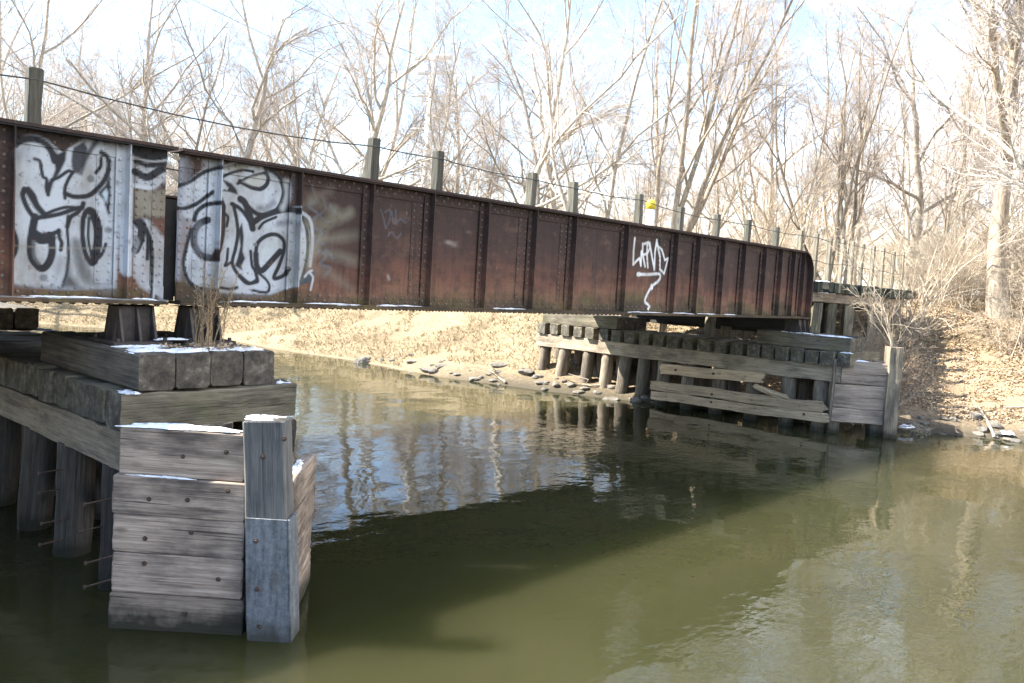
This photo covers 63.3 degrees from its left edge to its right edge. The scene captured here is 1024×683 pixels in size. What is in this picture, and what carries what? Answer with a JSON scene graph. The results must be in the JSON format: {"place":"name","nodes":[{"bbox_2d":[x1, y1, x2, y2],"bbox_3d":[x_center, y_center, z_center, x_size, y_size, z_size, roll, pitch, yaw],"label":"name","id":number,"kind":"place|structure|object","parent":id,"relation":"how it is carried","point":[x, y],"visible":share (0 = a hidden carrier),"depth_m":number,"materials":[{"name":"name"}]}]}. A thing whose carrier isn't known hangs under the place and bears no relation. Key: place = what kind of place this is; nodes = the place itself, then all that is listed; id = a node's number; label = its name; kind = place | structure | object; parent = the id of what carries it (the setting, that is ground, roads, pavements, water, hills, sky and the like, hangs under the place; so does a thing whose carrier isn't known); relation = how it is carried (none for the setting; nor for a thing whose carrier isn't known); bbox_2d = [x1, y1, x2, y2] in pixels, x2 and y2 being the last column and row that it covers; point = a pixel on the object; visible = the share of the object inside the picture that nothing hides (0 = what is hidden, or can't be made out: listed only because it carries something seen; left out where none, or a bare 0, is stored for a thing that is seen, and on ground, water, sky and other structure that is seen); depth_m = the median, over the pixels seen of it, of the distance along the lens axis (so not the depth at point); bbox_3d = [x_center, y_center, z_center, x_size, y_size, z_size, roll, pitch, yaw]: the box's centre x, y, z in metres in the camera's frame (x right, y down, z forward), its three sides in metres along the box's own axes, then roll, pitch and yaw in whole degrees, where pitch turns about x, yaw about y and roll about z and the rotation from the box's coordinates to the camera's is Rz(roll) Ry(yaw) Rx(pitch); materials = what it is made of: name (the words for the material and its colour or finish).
{"place":"outdoors","nodes":[
{"label":"outdoors","id":0,"kind":"place"},
{"bbox_2d":[0,324,1023,682],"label":"river","id":1,"kind":"structure","parent":0,"point":[470,532],"depth_m":8.53,"materials":[{"name":"liquid"}]},
{"bbox_2d":[0,302,316,642],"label":"timber pier","id":2,"kind":"structure","parent":1,"relation":"in","point":[217,539],"depth_m":6.68,"materials":[{"name":"grey wood"}]},
{"bbox_2d":[0,117,178,345],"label":"girder span","id":3,"kind":"object","parent":2,"relation":"on","point":[82,213],"visible":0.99,"depth_m":7.24,"materials":[{"name":"paint"}]},
{"bbox_2d":[160,342,250,350],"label":"pier litter","id":4,"kind":"object","parent":2,"relation":"on","point":[227,346],"visible":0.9,"depth_m":7.50,"materials":[{"name":"brown plant"}]},
{"bbox_2d":[192,260,242,347],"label":"dry weed","id":5,"kind":"object","parent":2,"relation":"on","point":[210,317],"visible":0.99,"depth_m":7.49,"materials":[{"name":"brown plant"}]},
{"bbox_2d":[159,148,814,343],"bbox_3d":[-0.289,-1.224,14.951,5.882,1.823,14.565,7,5,42],"label":"girder span","id":6,"kind":"object","parent":2,"relation":"on","point":[289,236],"visible":0.98,"depth_m":10.10,"materials":[{"name":"metal"}]},
{"bbox_2d":[0,66,905,289],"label":"cable railing","id":7,"kind":"object","parent":6,"relation":"attached to","point":[33,87],"visible":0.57,"depth_m":12.46,"materials":[{"name":"metal"}]},
{"bbox_2d":[536,313,903,438],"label":"timber pier","id":8,"kind":"structure","parent":1,"relation":"in","point":[796,362],"depth_m":18.81,"materials":[{"name":"grey wood"}]},
{"bbox_2d":[0,0,1023,294],"label":"sky","id":9,"kind":"structure","parent":0,"point":[75,5],"materials":[{"name":"white"}]},
{"bbox_2d":[6,293,1023,441],"bbox_3d":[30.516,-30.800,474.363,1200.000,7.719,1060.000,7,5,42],"label":"river bank","id":10,"kind":"structure","parent":0,"point":[425,321],"depth_m":24.36,"materials":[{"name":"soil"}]},
{"bbox_2d":[0,0,90,129],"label":"bare tree","id":11,"kind":"object","parent":10,"relation":"on","point":[2,92],"visible":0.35,"depth_m":37.10,"materials":[{"name":"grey plant"}]},
{"bbox_2d":[0,0,94,118],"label":"bare tree","id":12,"kind":"object","parent":10,"relation":"on","point":[13,19],"visible":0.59,"depth_m":44.02,"materials":[{"name":"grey plant"}]},
{"bbox_2d":[1,28,114,134],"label":"bare tree","id":13,"kind":"object","parent":10,"relation":"on","point":[66,112],"visible":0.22,"depth_m":42.88,"materials":[{"name":"brown plant"}]},
{"bbox_2d":[0,4,119,130],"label":"bare tree","id":14,"kind":"object","parent":10,"relation":"on","point":[51,68],"visible":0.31,"depth_m":48.99,"materials":[{"name":"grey plant"}]},
{"bbox_2d":[45,2,120,132],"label":"bare tree","id":15,"kind":"object","parent":10,"relation":"on","point":[82,33],"visible":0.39,"depth_m":51.83,"materials":[{"name":"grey plant"}]},
{"bbox_2d":[0,26,230,195],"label":"bare tree","id":16,"kind":"object","parent":10,"relation":"on","point":[128,105],"visible":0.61,"depth_m":36.06,"materials":[{"name":"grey plant"}]},
{"bbox_2d":[48,57,197,190],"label":"bare tree","id":17,"kind":"object","parent":10,"relation":"on","point":[131,108],"visible":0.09,"depth_m":53.63,"materials":[{"name":"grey plant"}]},
{"bbox_2d":[1,0,246,193],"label":"bare tree","id":18,"kind":"object","parent":10,"relation":"on","point":[39,65],"visible":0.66,"depth_m":36.80,"materials":[{"name":"grey plant"}]},
{"bbox_2d":[0,0,253,189],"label":"bare tree","id":19,"kind":"object","parent":10,"relation":"on","point":[151,11],"visible":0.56,"depth_m":38.02,"materials":[{"name":"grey plant"}]},
{"bbox_2d":[87,47,273,192],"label":"bare tree","id":20,"kind":"object","parent":10,"relation":"on","point":[99,62],"visible":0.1,"depth_m":67.62,"materials":[{"name":"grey plant"}]},
{"bbox_2d":[89,0,304,167],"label":"bare tree","id":21,"kind":"object","parent":10,"relation":"on","point":[203,118],"visible":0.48,"depth_m":39.95,"materials":[{"name":"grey plant"}]},
{"bbox_2d":[114,20,281,194],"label":"bare tree","id":22,"kind":"object","parent":10,"relation":"on","point":[202,148],"visible":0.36,"depth_m":46.07,"materials":[{"name":"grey plant"}]},
{"bbox_2d":[27,0,377,195],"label":"bare tree","id":23,"kind":"object","parent":10,"relation":"on","point":[263,86],"visible":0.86,"depth_m":34.92,"materials":[{"name":"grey plant"}]},
{"bbox_2d":[164,52,285,158],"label":"bare tree","id":24,"kind":"object","parent":10,"relation":"on","point":[222,143],"visible":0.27,"depth_m":54.39,"materials":[{"name":"brown plant"}]},
{"bbox_2d":[190,73,329,168],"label":"bare tree","id":25,"kind":"object","parent":10,"relation":"on","point":[249,128],"visible":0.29,"depth_m":57.56,"materials":[{"name":"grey plant"}]},
{"bbox_2d":[210,6,363,174],"bbox_3d":[-10.360,-10.212,40.287,7.912,14.935,13.500,2,4,-14],"label":"bare tree","id":26,"kind":"object","parent":10,"relation":"on","point":[268,149],"visible":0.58,"depth_m":39.24,"materials":[{"name":"grey plant"}]},
{"bbox_2d":[214,59,364,175],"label":"bare tree","id":27,"kind":"object","parent":10,"relation":"on","point":[356,135],"visible":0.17,"depth_m":74.94,"materials":[{"name":"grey plant"}]},
{"bbox_2d":[194,0,455,187],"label":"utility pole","id":28,"kind":"object","parent":10,"relation":"on","point":[417,57],"visible":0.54,"depth_m":42.80,"materials":[{"name":"wood"}]},
{"bbox_2d":[222,0,440,173],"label":"bare tree","id":29,"kind":"object","parent":10,"relation":"on","point":[260,70],"visible":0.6,"depth_m":43.57,"materials":[{"name":"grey plant"}]},
{"bbox_2d":[220,0,497,183],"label":"bare tree","id":30,"kind":"object","parent":10,"relation":"on","point":[382,107],"visible":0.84,"depth_m":35.54,"materials":[{"name":"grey plant"}]},
{"bbox_2d":[271,17,469,176],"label":"bare tree","id":31,"kind":"object","parent":10,"relation":"on","point":[344,137],"visible":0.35,"depth_m":50.30,"materials":[{"name":"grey plant"}]},
{"bbox_2d":[301,0,523,188],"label":"bare tree","id":32,"kind":"object","parent":10,"relation":"on","point":[446,114],"visible":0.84,"depth_m":36.09,"materials":[{"name":"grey plant"}]},
{"bbox_2d":[315,0,558,193],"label":"bare tree","id":33,"kind":"object","parent":10,"relation":"on","point":[385,168],"visible":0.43,"depth_m":46.05,"materials":[{"name":"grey plant"}]},
{"bbox_2d":[385,49,503,190],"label":"bare tree","id":34,"kind":"object","parent":10,"relation":"on","point":[419,173],"visible":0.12,"depth_m":58.60,"materials":[{"name":"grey plant"}]},
{"bbox_2d":[389,43,508,195],"bbox_3d":[-2.711,-8.543,41.210,5.254,10.813,10.071,5,4,22],"label":"bare tree","id":35,"kind":"object","parent":10,"relation":"on","point":[457,185],"visible":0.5,"depth_m":39.96,"materials":[{"name":"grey plant"}]},
{"bbox_2d":[383,49,537,197],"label":"bare tree","id":36,"kind":"object","parent":10,"relation":"on","point":[496,96],"visible":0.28,"depth_m":45.50,"materials":[{"name":"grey plant"}]},
{"bbox_2d":[465,45,528,199],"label":"bare tree","id":37,"kind":"object","parent":10,"relation":"on","point":[499,119],"visible":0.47,"depth_m":45.09,"materials":[{"name":"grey plant"}]},
{"bbox_2d":[448,84,565,202],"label":"bare tree","id":38,"kind":"object","parent":10,"relation":"on","point":[497,155],"visible":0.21,"depth_m":66.99,"materials":[{"name":"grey plant"}]},
{"bbox_2d":[17,106,1023,296],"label":"distant brush","id":39,"kind":"object","parent":10,"relation":"on","point":[864,272],"visible":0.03,"depth_m":69.80,"materials":[{"name":"plant"}]},
{"bbox_2d":[30,280,1014,479],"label":"snow","id":40,"kind":"structure","parent":10,"relation":"on","point":[179,426],"depth_m":7.03,"materials":[{"name":"white snow"}]},
{"bbox_2d":[416,0,658,204],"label":"bare tree","id":41,"kind":"object","parent":10,"relation":"on","point":[486,126],"visible":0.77,"depth_m":33.07,"materials":[{"name":"grey plant"}]},
{"bbox_2d":[481,77,593,208],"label":"bare tree","id":42,"kind":"object","parent":10,"relation":"on","point":[527,167],"visible":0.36,"depth_m":45.95,"materials":[{"name":"brown plant"}]},
{"bbox_2d":[460,23,669,218],"bbox_3d":[2.422,-8.183,37.036,10.572,11.352,5.516,2,4,-13],"label":"bare tree","id":43,"kind":"object","parent":10,"relation":"on","point":[551,191],"visible":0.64,"depth_m":36.54,"materials":[{"name":"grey plant"}]},
{"bbox_2d":[531,65,605,212],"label":"bare tree","id":44,"kind":"object","parent":10,"relation":"on","point":[568,140],"visible":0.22,"depth_m":50.81,"materials":[{"name":"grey plant"}]},
{"bbox_2d":[540,130,611,216],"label":"bare tree","id":45,"kind":"object","parent":10,"relation":"on","point":[584,206],"visible":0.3,"depth_m":61.57,"materials":[{"name":"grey plant"}]},
{"bbox_2d":[501,0,693,217],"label":"bare tree","id":46,"kind":"object","parent":10,"relation":"on","point":[575,99],"visible":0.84,"depth_m":27.77,"materials":[{"name":"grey plant"}]},
{"bbox_2d":[469,0,739,225],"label":"bare tree","id":47,"kind":"object","parent":10,"relation":"on","point":[615,107],"visible":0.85,"depth_m":27.78,"materials":[{"name":"grey plant"}]},
{"bbox_2d":[603,102,663,221],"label":"bare tree","id":48,"kind":"object","parent":10,"relation":"on","point":[635,169],"visible":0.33,"depth_m":53.30,"materials":[{"name":"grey plant"}]},
{"bbox_2d":[585,100,695,226],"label":"bare tree","id":49,"kind":"object","parent":10,"relation":"on","point":[662,184],"visible":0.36,"depth_m":40.52,"materials":[{"name":"brown plant"}]},
{"bbox_2d":[596,122,693,223],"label":"bare tree","id":50,"kind":"object","parent":10,"relation":"on","point":[645,182],"visible":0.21,"depth_m":56.19,"materials":[{"name":"brown plant"}]},
{"bbox_2d":[645,200,655,329],"bbox_3d":[3.902,-2.008,24.110,0.278,4.173,0.278,7,5,42],"label":"marker post","id":51,"kind":"object","parent":10,"relation":"on","point":[650,214],"visible":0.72,"depth_m":23.89,"materials":[{"name":"white plastic"}]},
{"bbox_2d":[628,101,777,227],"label":"bare tree","id":52,"kind":"object","parent":10,"relation":"on","point":[696,174],"visible":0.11,"depth_m":63.15,"materials":[{"name":"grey plant"}]},
{"bbox_2d":[659,125,750,237],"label":"bare tree","id":53,"kind":"object","parent":10,"relation":"on","point":[712,210],"visible":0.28,"depth_m":52.10,"materials":[{"name":"brown plant"}]},
{"bbox_2d":[592,0,830,231],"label":"bare tree","id":54,"kind":"object","parent":10,"relation":"on","point":[700,202],"visible":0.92,"depth_m":27.66,"materials":[{"name":"brown plant"}]},
{"bbox_2d":[660,153,768,239],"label":"bare tree","id":55,"kind":"object","parent":10,"relation":"on","point":[729,236],"visible":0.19,"depth_m":61.22,"materials":[{"name":"brown plant"}]},
{"bbox_2d":[593,0,873,229],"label":"bare tree","id":56,"kind":"object","parent":10,"relation":"on","point":[733,193],"visible":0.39,"depth_m":39.92,"materials":[{"name":"grey plant"}]},
{"bbox_2d":[687,25,780,234],"bbox_3d":[9.386,-8.256,36.816,3.337,12.164,4.584,1,5,-31],"label":"bare tree","id":57,"kind":"object","parent":10,"relation":"on","point":[734,161],"visible":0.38,"depth_m":36.57,"materials":[{"name":"brown plant"}]},
{"bbox_2d":[710,113,811,241],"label":"bare tree","id":58,"kind":"object","parent":10,"relation":"on","point":[766,176],"visible":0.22,"depth_m":56.06,"materials":[{"name":"brown plant"}]},
{"bbox_2d":[620,281,915,411],"bbox_3d":[7.032,0.153,23.093,5.825,3.644,7.100,7,5,42],"label":"timber trestle","id":59,"kind":"object","parent":10,"relation":"on","point":[825,307],"visible":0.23,"depth_m":20.34,"materials":[{"name":"brown wood"}]},
{"bbox_2d":[639,0,904,243],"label":"bare tree","id":60,"kind":"object","parent":10,"relation":"on","point":[771,154],"visible":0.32,"depth_m":40.22,"materials":[{"name":"brown plant"}]},
{"bbox_2d":[699,165,868,267],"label":"bare shrub","id":61,"kind":"object","parent":10,"relation":"on","point":[739,225],"visible":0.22,"depth_m":47.45,"materials":[{"name":"plant"}]},
{"bbox_2d":[721,194,849,271],"bbox_3d":[13.059,-4.502,38.924,5.229,5.020,6.284,-1,6,-44],"label":"bare shrub","id":62,"kind":"object","parent":10,"relation":"on","point":[790,236],"visible":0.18,"depth_m":38.89,"materials":[{"name":"plant"}]},
{"bbox_2d":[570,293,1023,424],"bbox_3d":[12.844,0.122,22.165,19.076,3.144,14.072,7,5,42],"label":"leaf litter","id":63,"kind":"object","parent":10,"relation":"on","point":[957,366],"visible":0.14,"depth_m":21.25,"materials":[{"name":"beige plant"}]},
{"bbox_2d":[670,82,934,268],"bbox_3d":[10.264,-5.503,30.802,10.203,7.385,8.582,0,6,-44],"label":"bare shrub","id":64,"kind":"object","parent":10,"relation":"on","point":[764,221],"visible":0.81,"depth_m":30.00,"materials":[{"name":"plant"}]},
{"bbox_2d":[761,95,889,254],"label":"bare tree","id":65,"kind":"object","parent":10,"relation":"on","point":[794,171],"visible":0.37,"depth_m":49.46,"materials":[{"name":"brown plant"}]},
{"bbox_2d":[785,1,866,249],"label":"bare tree","id":66,"kind":"object","parent":10,"relation":"on","point":[817,158],"visible":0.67,"depth_m":37.34,"materials":[{"name":"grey plant"}]},
{"bbox_2d":[721,0,938,283],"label":"bare tree","id":67,"kind":"object","parent":10,"relation":"on","point":[860,99],"visible":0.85,"depth_m":28.98,"materials":[{"name":"brown plant"}]},
{"bbox_2d":[777,72,932,281],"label":"bare tree","id":68,"kind":"object","parent":10,"relation":"on","point":[834,234],"visible":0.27,"depth_m":44.34,"materials":[{"name":"brown plant"}]},
{"bbox_2d":[781,102,942,285],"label":"bare tree","id":69,"kind":"object","parent":10,"relation":"on","point":[868,237],"visible":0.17,"depth_m":60.41,"materials":[{"name":"brown plant"}]},
{"bbox_2d":[825,123,905,252],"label":"bare tree","id":70,"kind":"object","parent":10,"relation":"on","point":[864,198],"visible":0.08,"depth_m":58.70,"materials":[{"name":"brown plant"}]},
{"bbox_2d":[808,384,934,438],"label":"bare shrub","id":71,"kind":"object","parent":10,"relation":"on","point":[912,424],"visible":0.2,"depth_m":17.96,"materials":[{"name":"plant"}]},
{"bbox_2d":[764,302,979,437],"bbox_3d":[8.393,0.782,19.617,4.553,3.584,4.056,4,4,6],"label":"bare shrub","id":72,"kind":"object","parent":10,"relation":"on","point":[906,363],"visible":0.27,"depth_m":19.37,"materials":[{"name":"brown plant"}]},
{"bbox_2d":[837,301,922,384],"bbox_3d":[8.798,0.081,21.015,1.871,2.222,3.268,2,4,-20],"label":"bare shrub","id":73,"kind":"object","parent":10,"relation":"on","point":[856,320],"visible":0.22,"depth_m":20.48,"materials":[{"name":"plant"}]},
{"bbox_2d":[829,224,931,345],"bbox_3d":[7.995,-0.396,18.510,2.001,4.444,2.010,4,4,6],"label":"sapling","id":74,"kind":"object","parent":10,"relation":"on","point":[885,319],"visible":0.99,"depth_m":18.72,"materials":[{"name":"plant"}]},
{"bbox_2d":[771,5,991,284],"bbox_3d":[15.572,-8.081,36.724,7.686,12.548,9.983,0,5,-39],"label":"bare tree","id":75,"kind":"object","parent":10,"relation":"on","point":[858,238],"visible":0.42,"depth_m":36.98,"materials":[{"name":"brown plant"}]},
{"bbox_2d":[837,276,937,349],"bbox_3d":[9.721,-0.668,22.542,1.996,2.370,3.486,-1,6,-45],"label":"bare shrub","id":76,"kind":"object","parent":10,"relation":"on","point":[899,325],"visible":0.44,"depth_m":21.99,"materials":[{"name":"plant"}]},
{"bbox_2d":[821,199,966,292],"bbox_3d":[16.386,-3.734,34.164,5.616,4.486,4.673,1,5,-31],"label":"bare shrub","id":77,"kind":"object","parent":10,"relation":"on","point":[896,246],"visible":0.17,"depth_m":34.10,"materials":[{"name":"plant"}]},
{"bbox_2d":[834,112,986,283],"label":"bare tree","id":78,"kind":"object","parent":10,"relation":"on","point":[870,210],"visible":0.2,"depth_m":50.91,"materials":[{"name":"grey plant"}]},
{"bbox_2d":[878,134,949,249],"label":"bare tree","id":79,"kind":"object","parent":10,"relation":"on","point":[898,191],"visible":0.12,"depth_m":57.13,"materials":[{"name":"brown plant"}]},
{"bbox_2d":[817,0,1023,290],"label":"bare tree","id":80,"kind":"object","parent":10,"relation":"on","point":[909,181],"visible":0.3,"depth_m":33.48,"materials":[{"name":"brown plant"}]},
{"bbox_2d":[818,0,1023,289],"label":"bare tree","id":81,"kind":"object","parent":10,"relation":"on","point":[919,194],"visible":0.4,"depth_m":31.46,"materials":[{"name":"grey plant"}]},
{"bbox_2d":[868,220,982,291],"bbox_3d":[15.648,-3.387,31.534,4.688,3.393,3.943,1,5,-35],"label":"bare shrub","id":82,"kind":"object","parent":10,"relation":"on","point":[911,257],"visible":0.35,"depth_m":31.18,"materials":[{"name":"plant"}]},
{"bbox_2d":[876,285,977,349],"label":"bare shrub","id":83,"kind":"object","parent":10,"relation":"on","point":[909,327],"visible":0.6,"depth_m":22.27,"materials":[{"name":"plant"}]},
{"bbox_2d":[844,177,1023,333],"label":"bare shrub","id":84,"kind":"object","parent":10,"relation":"on","point":[942,287],"visible":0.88,"depth_m":22.91,"materials":[{"name":"plant"}]},
{"bbox_2d":[854,165,1023,299],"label":"bare shrub","id":85,"kind":"object","parent":10,"relation":"on","point":[913,252],"visible":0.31,"depth_m":29.67,"materials":[{"name":"plant"}]},
{"bbox_2d":[858,37,1023,299],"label":"bare tree","id":86,"kind":"object","parent":10,"relation":"on","point":[945,212],"visible":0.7,"depth_m":27.08,"materials":[{"name":"brown plant"}]},
{"bbox_2d":[862,96,1022,255],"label":"bare tree","id":87,"kind":"object","parent":10,"relation":"on","point":[920,142],"visible":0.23,"depth_m":48.99,"materials":[{"name":"brown plant"}]},
{"bbox_2d":[864,0,1023,221],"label":"bare tree","id":88,"kind":"object","parent":10,"relation":"on","point":[937,99],"visible":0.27,"depth_m":30.39,"materials":[{"name":"brown plant"}]},
{"bbox_2d":[873,4,1023,254],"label":"bare tree","id":89,"kind":"object","parent":10,"relation":"on","point":[1015,128],"visible":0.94,"depth_m":22.63,"materials":[{"name":"grey plant"}]},
{"bbox_2d":[884,197,1013,300],"bbox_3d":[13.958,-2.780,27.056,4.023,3.862,4.834,5,4,19],"label":"bare shrub","id":90,"kind":"object","parent":10,"relation":"on","point":[947,255],"visible":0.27,"depth_m":26.73,"materials":[{"name":"plant"}]},
{"bbox_2d":[878,0,1023,318],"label":"bare tree","id":91,"kind":"object","parent":10,"relation":"on","point":[995,278],"visible":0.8,"depth_m":23.74,"materials":[{"name":"brown plant"}]},
{"bbox_2d":[881,296,1023,357],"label":"crest grass","id":92,"kind":"structure","parent":10,"relation":"on","point":[966,300],"depth_m":22.53,"materials":[{"name":"beige plant"}]},
{"bbox_2d":[885,12,1023,243],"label":"bare tree","id":93,"kind":"object","parent":10,"relation":"on","point":[920,151],"visible":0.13,"depth_m":43.97,"materials":[{"name":"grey plant"}]},
{"bbox_2d":[887,177,1023,311],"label":"bare shrub","id":94,"kind":"object","parent":10,"relation":"on","point":[961,278],"visible":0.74,"depth_m":24.57,"materials":[{"name":"plant"}]},
{"bbox_2d":[899,137,1023,305],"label":"bare shrub","id":95,"kind":"object","parent":10,"relation":"on","point":[1016,255],"visible":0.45,"depth_m":26.04,"materials":[{"name":"plant"}]},
{"bbox_2d":[900,38,1023,292],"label":"bare tree","id":96,"kind":"object","parent":10,"relation":"on","point":[959,109],"visible":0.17,"depth_m":44.32,"materials":[{"name":"grey plant"}]},
{"bbox_2d":[917,0,1023,208],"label":"bare tree","id":97,"kind":"object","parent":10,"relation":"on","point":[1018,179],"visible":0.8,"depth_m":22.40,"materials":[{"name":"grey plant"}]},
{"bbox_2d":[930,0,1023,168],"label":"bare tree","id":98,"kind":"object","parent":10,"relation":"on","point":[1010,27],"visible":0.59,"depth_m":21.18,"materials":[{"name":"grey plant"}]},
{"bbox_2d":[951,179,1023,297],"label":"bare shrub","id":99,"kind":"object","parent":10,"relation":"on","point":[1006,242],"visible":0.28,"depth_m":27.20,"materials":[{"name":"plant"}]},
{"bbox_2d":[954,266,1023,363],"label":"bare shrub","id":100,"kind":"object","parent":10,"relation":"on","point":[996,332],"visible":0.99,"depth_m":21.43,"materials":[{"name":"plant"}]},
{"bbox_2d":[963,257,1023,314],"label":"bare shrub","id":101,"kind":"object","parent":10,"relation":"on","point":[984,290],"visible":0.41,"depth_m":25.00,"materials":[{"name":"plant"}]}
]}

